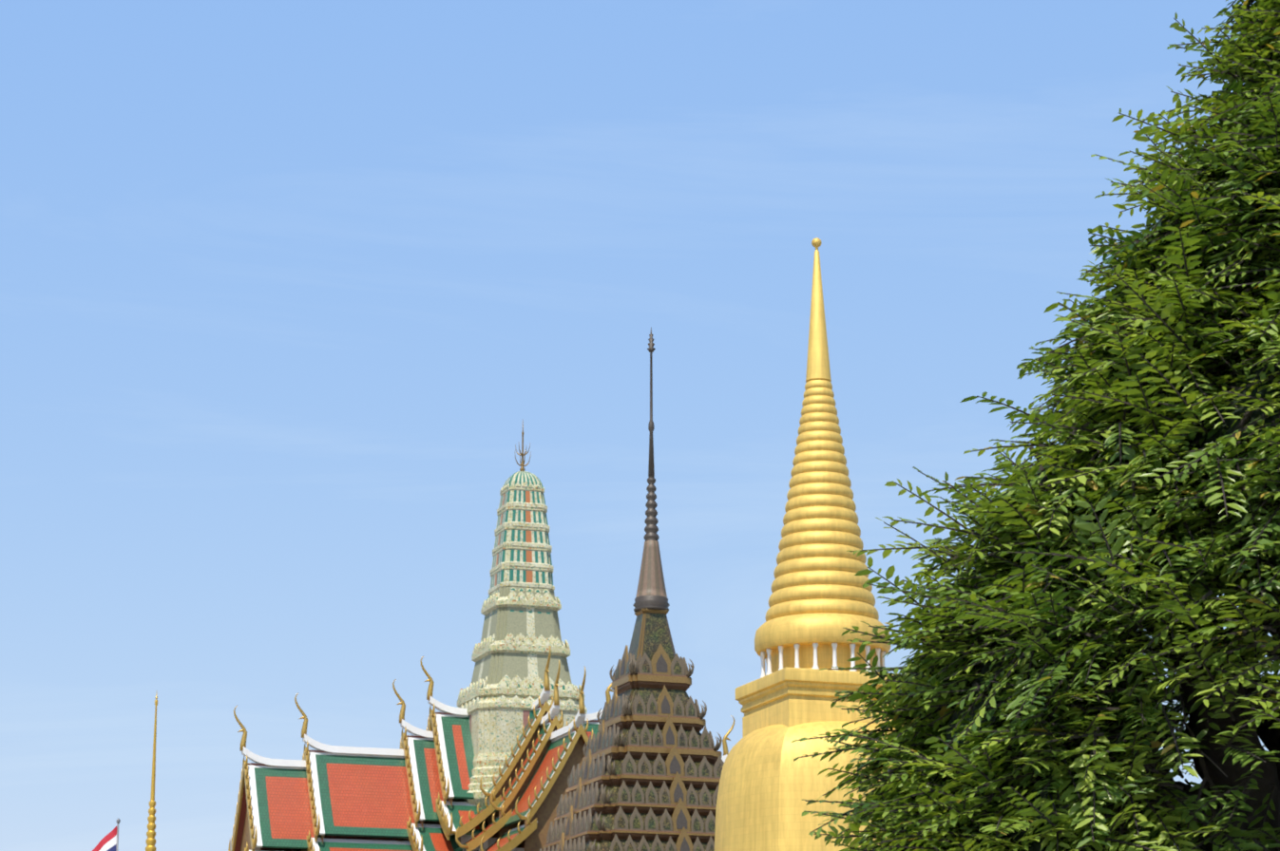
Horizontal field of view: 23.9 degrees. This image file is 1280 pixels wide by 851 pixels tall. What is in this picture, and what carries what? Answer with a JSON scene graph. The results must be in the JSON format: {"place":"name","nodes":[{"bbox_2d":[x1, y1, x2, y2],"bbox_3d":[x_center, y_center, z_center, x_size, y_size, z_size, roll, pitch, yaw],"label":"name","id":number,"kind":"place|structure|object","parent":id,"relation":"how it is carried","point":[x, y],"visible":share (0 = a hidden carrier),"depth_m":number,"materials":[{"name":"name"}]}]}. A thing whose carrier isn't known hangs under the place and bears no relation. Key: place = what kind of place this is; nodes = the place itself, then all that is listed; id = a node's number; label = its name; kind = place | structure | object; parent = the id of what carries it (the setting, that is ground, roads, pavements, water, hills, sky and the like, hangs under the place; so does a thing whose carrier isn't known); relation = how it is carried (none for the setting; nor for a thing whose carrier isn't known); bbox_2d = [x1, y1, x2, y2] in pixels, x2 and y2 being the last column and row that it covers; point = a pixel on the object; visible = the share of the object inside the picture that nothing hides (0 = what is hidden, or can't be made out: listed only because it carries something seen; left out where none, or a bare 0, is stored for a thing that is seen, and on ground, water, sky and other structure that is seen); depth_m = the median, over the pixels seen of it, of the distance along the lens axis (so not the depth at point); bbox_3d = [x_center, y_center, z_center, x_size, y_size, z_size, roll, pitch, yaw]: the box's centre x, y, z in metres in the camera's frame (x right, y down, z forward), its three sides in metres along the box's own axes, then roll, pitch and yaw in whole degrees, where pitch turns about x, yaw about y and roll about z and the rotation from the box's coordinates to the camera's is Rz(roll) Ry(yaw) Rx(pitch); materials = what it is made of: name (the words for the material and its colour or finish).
{"place":"outdoors","nodes":[
{"label":"outdoors","id":0,"kind":"place"},
{"bbox_2d":[228,656,476,850],"bbox_3d":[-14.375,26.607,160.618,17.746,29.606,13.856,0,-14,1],"label":"roof trim","id":1,"kind":"structure","parent":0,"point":[248,841],"depth_m":161.71,"materials":[{"name":"gold metal"}]},
{"bbox_2d":[234,711,487,850],"bbox_3d":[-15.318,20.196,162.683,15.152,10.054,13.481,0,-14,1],"label":"roof tiles","id":2,"kind":"object","parent":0,"point":[362,803],"visible":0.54,"depth_m":161.12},
{"bbox_2d":[450,704,586,850],"bbox_3d":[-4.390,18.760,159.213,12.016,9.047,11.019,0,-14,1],"label":"roof tiles","id":3,"kind":"object","parent":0,"point":[551,753],"visible":0.29,"depth_m":158.56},
{"bbox_2d":[444,646,593,850],"bbox_3d":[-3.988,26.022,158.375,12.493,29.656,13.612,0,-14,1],"label":"roof trim","id":4,"kind":"structure","parent":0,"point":[532,836],"depth_m":158.25,"materials":[{"name":"gold metal"}]},
{"bbox_2d":[584,720,599,738],"bbox_3d":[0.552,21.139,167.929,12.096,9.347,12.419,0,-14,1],"label":"roof tiles","id":5,"kind":"object","parent":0,"point":[593,725],"depth_m":167.69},
{"bbox_2d":[0,0,1279,850],"label":"sky","id":6,"kind":"structure","parent":0,"point":[289,289],"materials":[{"name":"blue"}]},
{"bbox_2d":[791,0,1279,850],"bbox_3d":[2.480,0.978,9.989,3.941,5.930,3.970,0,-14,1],"label":"tree","id":7,"kind":"object","parent":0,"point":[1075,815],"depth_m":9.31,"materials":[{"name":"green plant"}]},
{"label":"ground","id":8,"kind":"structure","parent":0,"visible":0},
{"bbox_2d":[92,819,120,850],"bbox_3d":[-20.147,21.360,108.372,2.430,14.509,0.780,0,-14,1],"label":"thai flag","id":9,"kind":"object","parent":8,"relation":"on","point":[108,842],"visible":1,"depth_m":109.99,"materials":[{"name":"multicoloured fabric"}]},
{"bbox_2d":[145,694,157,850],"bbox_3d":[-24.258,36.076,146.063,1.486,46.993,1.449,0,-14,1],"label":"spire","id":10,"kind":"structure","parent":8,"relation":"on","point":[150,841],"depth_m":150.20,"materials":[{"name":"gold metal"}]},
{"bbox_2d":[452,419,587,824],"bbox_3d":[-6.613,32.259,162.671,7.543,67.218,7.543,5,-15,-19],"label":"prang","id":11,"kind":"structure","parent":8,"relation":"on","point":[521,635],"depth_m":166.04,"materials":[{"name":"grey"}]},
{"bbox_2d":[539,326,724,850],"bbox_3d":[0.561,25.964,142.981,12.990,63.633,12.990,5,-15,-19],"label":"mondop","id":12,"kind":"structure","parent":8,"relation":"on","point":[646,777],"depth_m":143.19,"materials":[{"name":"brown"}]},
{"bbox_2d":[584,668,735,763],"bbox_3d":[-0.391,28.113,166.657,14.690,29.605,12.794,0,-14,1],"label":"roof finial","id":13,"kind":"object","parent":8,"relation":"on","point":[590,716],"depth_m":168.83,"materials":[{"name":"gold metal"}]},
{"bbox_2d":[714,721,895,850],"bbox_3d":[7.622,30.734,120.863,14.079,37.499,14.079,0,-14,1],"label":"stupa dome","id":14,"kind":"structure","parent":8,"relation":"on","point":[768,785],"depth_m":120.98,"materials":[{"name":"gold metal"}]},
{"bbox_2d":[735,237,904,738],"bbox_3d":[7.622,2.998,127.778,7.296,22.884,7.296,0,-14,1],"label":"spire","id":15,"kind":"structure","parent":14,"relation":"on","point":[821,597],"depth_m":125.34,"materials":[{"name":"gold metal"}]},
{"bbox_2d":[760,643,885,678],"bbox_3d":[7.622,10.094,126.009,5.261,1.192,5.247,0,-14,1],"label":"columns","id":16,"kind":"structure","parent":15,"relation":"attached to","point":[880,655],"depth_m":124.23,"materials":[{"name":"white paint"}]}
]}

